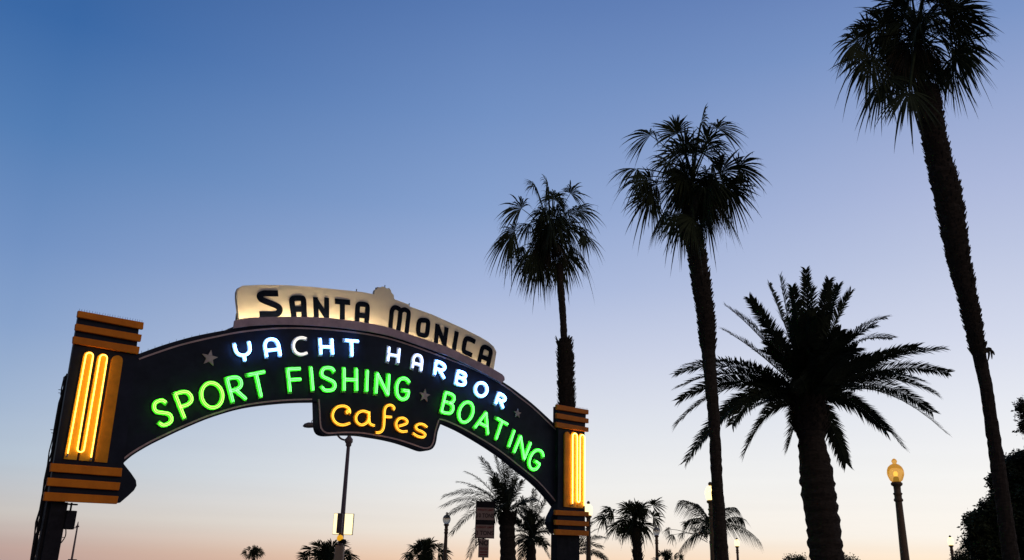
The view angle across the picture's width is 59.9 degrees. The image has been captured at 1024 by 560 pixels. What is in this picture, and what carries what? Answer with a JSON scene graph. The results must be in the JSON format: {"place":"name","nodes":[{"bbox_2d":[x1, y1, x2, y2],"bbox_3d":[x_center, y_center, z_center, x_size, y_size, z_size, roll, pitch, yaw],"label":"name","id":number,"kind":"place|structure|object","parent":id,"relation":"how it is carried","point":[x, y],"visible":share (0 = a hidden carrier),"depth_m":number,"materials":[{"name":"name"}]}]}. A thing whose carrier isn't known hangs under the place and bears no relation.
{"place":"outdoors","nodes":[
{"label":"outdoors","id":0,"kind":"place"},
{"bbox_2d":[0,0,1023,559],"label":"sky","id":1,"kind":"structure","parent":0,"point":[160,160],"materials":[{"name":"blue"}]},
{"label":"pavement","id":2,"kind":"structure","parent":0,"visible":0},
{"bbox_2d":[241,545,264,559],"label":"fan palm","id":3,"kind":"object","parent":2,"relation":"on","point":[254,552],"visible":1,"depth_m":59.07,"materials":[{"name":"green plant"}]},
{"bbox_2d":[30,285,588,559],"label":"entrance arch sign","id":4,"kind":"object","parent":2,"relation":"on","point":[381,363],"visible":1,"depth_m":24.92,"materials":[{"name":"black metal"}]},
{"bbox_2d":[303,420,352,559],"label":"street light","id":5,"kind":"object","parent":2,"relation":"on","point":[340,547],"visible":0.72,"depth_m":36.75,"materials":[{"name":"paint"}]},
{"bbox_2d":[332,513,353,538],"bbox_3d":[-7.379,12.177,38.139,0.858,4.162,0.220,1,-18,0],"label":"backlit box sign","id":6,"kind":"object","parent":5,"relation":"attached to","point":[348,524],"visible":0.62,"depth_m":38.55,"materials":[{"name":"paint"}]},
{"bbox_2d":[297,538,359,559],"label":"fan palm","id":7,"kind":"object","parent":2,"relation":"on","point":[324,550],"visible":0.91,"depth_m":42.82,"materials":[{"name":"green plant"}]},
{"bbox_2d":[401,536,451,559],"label":"fan palm","id":8,"kind":"object","parent":2,"relation":"on","point":[422,549],"visible":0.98,"depth_m":45.67,"materials":[{"name":"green plant"}]},
{"bbox_2d":[443,512,450,559],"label":"globe lamp","id":9,"kind":"object","parent":2,"relation":"on","point":[446,522],"visible":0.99,"depth_m":38.70,"materials":[{"name":"metal"}]},
{"bbox_2d":[475,501,494,559],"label":"weight limit sign","id":10,"kind":"object","parent":2,"relation":"on","point":[485,520],"visible":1,"depth_m":28.94,"materials":[{"name":"metal"}]},
{"bbox_2d":[438,455,545,559],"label":"date palm","id":11,"kind":"object","parent":2,"relation":"on","point":[506,518],"visible":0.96,"depth_m":38.71,"materials":[{"name":"green plant"}]},
{"bbox_2d":[515,488,553,559],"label":"date palm","id":12,"kind":"object","parent":2,"relation":"on","point":[529,553],"visible":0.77,"depth_m":40.20,"materials":[{"name":"green plant"}]},
{"bbox_2d":[485,174,605,406],"bbox_3d":[1.213,3.900,34.574,4.775,18.122,3.536,16,-24,-38],"label":"fan palm","id":13,"kind":"object","parent":2,"relation":"on","point":[548,246],"visible":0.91,"depth_m":35.89,"materials":[{"name":"green plant"}]},
{"bbox_2d":[585,501,592,559],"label":"globe lamp","id":14,"kind":"object","parent":2,"relation":"on","point":[588,508],"visible":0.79,"depth_m":31.31,"materials":[{"name":"glass"}]},
{"bbox_2d":[579,520,607,559],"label":"date palm","id":15,"kind":"object","parent":2,"relation":"on","point":[601,556],"visible":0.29,"depth_m":42.02,"materials":[{"name":"green plant"}]},
{"bbox_2d":[591,497,666,559],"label":"fan palm","id":16,"kind":"object","parent":2,"relation":"on","point":[633,528],"visible":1,"depth_m":34.75,"materials":[{"name":"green plant"}]},
{"bbox_2d":[653,526,659,558],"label":"globe lamp","id":17,"kind":"object","parent":2,"relation":"on","point":[656,533],"visible":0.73,"depth_m":44.00,"materials":[{"name":"metal"}]},
{"bbox_2d":[653,549,683,559],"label":"fan palm","id":18,"kind":"object","parent":2,"relation":"on","point":[666,555],"visible":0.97,"depth_m":38.26,"materials":[{"name":"green plant"}]},
{"bbox_2d":[664,520,709,544],"bbox_3d":[5.791,9.614,28.513,1.925,3.662,0.764,1,-18,0],"label":"fan palm","id":19,"kind":"object","parent":2,"relation":"on","point":[701,532],"visible":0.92,"depth_m":28.86,"materials":[{"name":"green plant"}]},
{"bbox_2d":[705,482,713,559],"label":"globe lamp","id":20,"kind":"object","parent":2,"relation":"on","point":[708,489],"visible":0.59,"depth_m":24.30,"materials":[{"name":"metal"}]},
{"bbox_2d":[675,500,763,559],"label":"queen palm","id":21,"kind":"object","parent":2,"relation":"on","point":[705,521],"visible":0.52,"depth_m":31.96,"materials":[{"name":"green plant"}]},
{"bbox_2d":[734,538,738,559],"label":"globe lamp","id":22,"kind":"object","parent":2,"relation":"on","point":[737,547],"visible":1,"depth_m":54.53,"materials":[{"name":"glass"}]},
{"bbox_2d":[670,265,954,559],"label":"date palm","id":23,"kind":"object","parent":2,"relation":"on","point":[819,363],"visible":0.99,"depth_m":23.95,"materials":[{"name":"green plant"}]},
{"bbox_2d":[782,552,859,559],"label":"shrub","id":24,"kind":"object","parent":2,"relation":"on","point":[796,557],"visible":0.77,"depth_m":32.47,"materials":[{"name":"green plant"}]},
{"bbox_2d":[887,459,909,559],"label":"globe lamp","id":25,"kind":"object","parent":2,"relation":"on","point":[895,473],"visible":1,"depth_m":18.96,"materials":[{"name":"metal"}]},
{"bbox_2d":[829,0,1020,559],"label":"fan palm","id":26,"kind":"object","parent":2,"relation":"on","point":[919,61],"visible":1,"depth_m":21.15,"materials":[{"name":"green plant"}]},
{"bbox_2d":[947,535,953,557],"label":"globe lamp","id":27,"kind":"object","parent":2,"relation":"on","point":[950,540],"visible":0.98,"depth_m":46.51,"materials":[{"name":"glass"}]},
{"bbox_2d":[949,547,974,559],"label":"shrub","id":28,"kind":"object","parent":2,"relation":"on","point":[958,556],"visible":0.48,"depth_m":43.03,"materials":[{"name":"green plant"}]},
{"bbox_2d":[956,448,1023,559],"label":"broadleaf tree","id":29,"kind":"object","parent":2,"relation":"on","point":[981,541],"visible":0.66,"depth_m":30.72,"materials":[{"name":"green plant"}]},
{"bbox_2d":[1011,397,1023,436],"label":"broadleaf tree","id":30,"kind":"object","parent":2,"relation":"on","point":[1019,407],"visible":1,"depth_m":30.29,"materials":[{"name":"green plant"}]},
{"label":"road","id":31,"kind":"structure","parent":0,"visible":0},
{"bbox_2d":[68,522,78,559],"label":"signal mast","id":32,"kind":"object","parent":31,"relation":"on","point":[76,527],"visible":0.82,"depth_m":57.28,"materials":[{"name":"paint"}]},
{"bbox_2d":[607,103,769,559],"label":"fan palm","id":33,"kind":"object","parent":31,"relation":"on","point":[696,203],"visible":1,"depth_m":22.42,"materials":[{"name":"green plant"}]}
]}

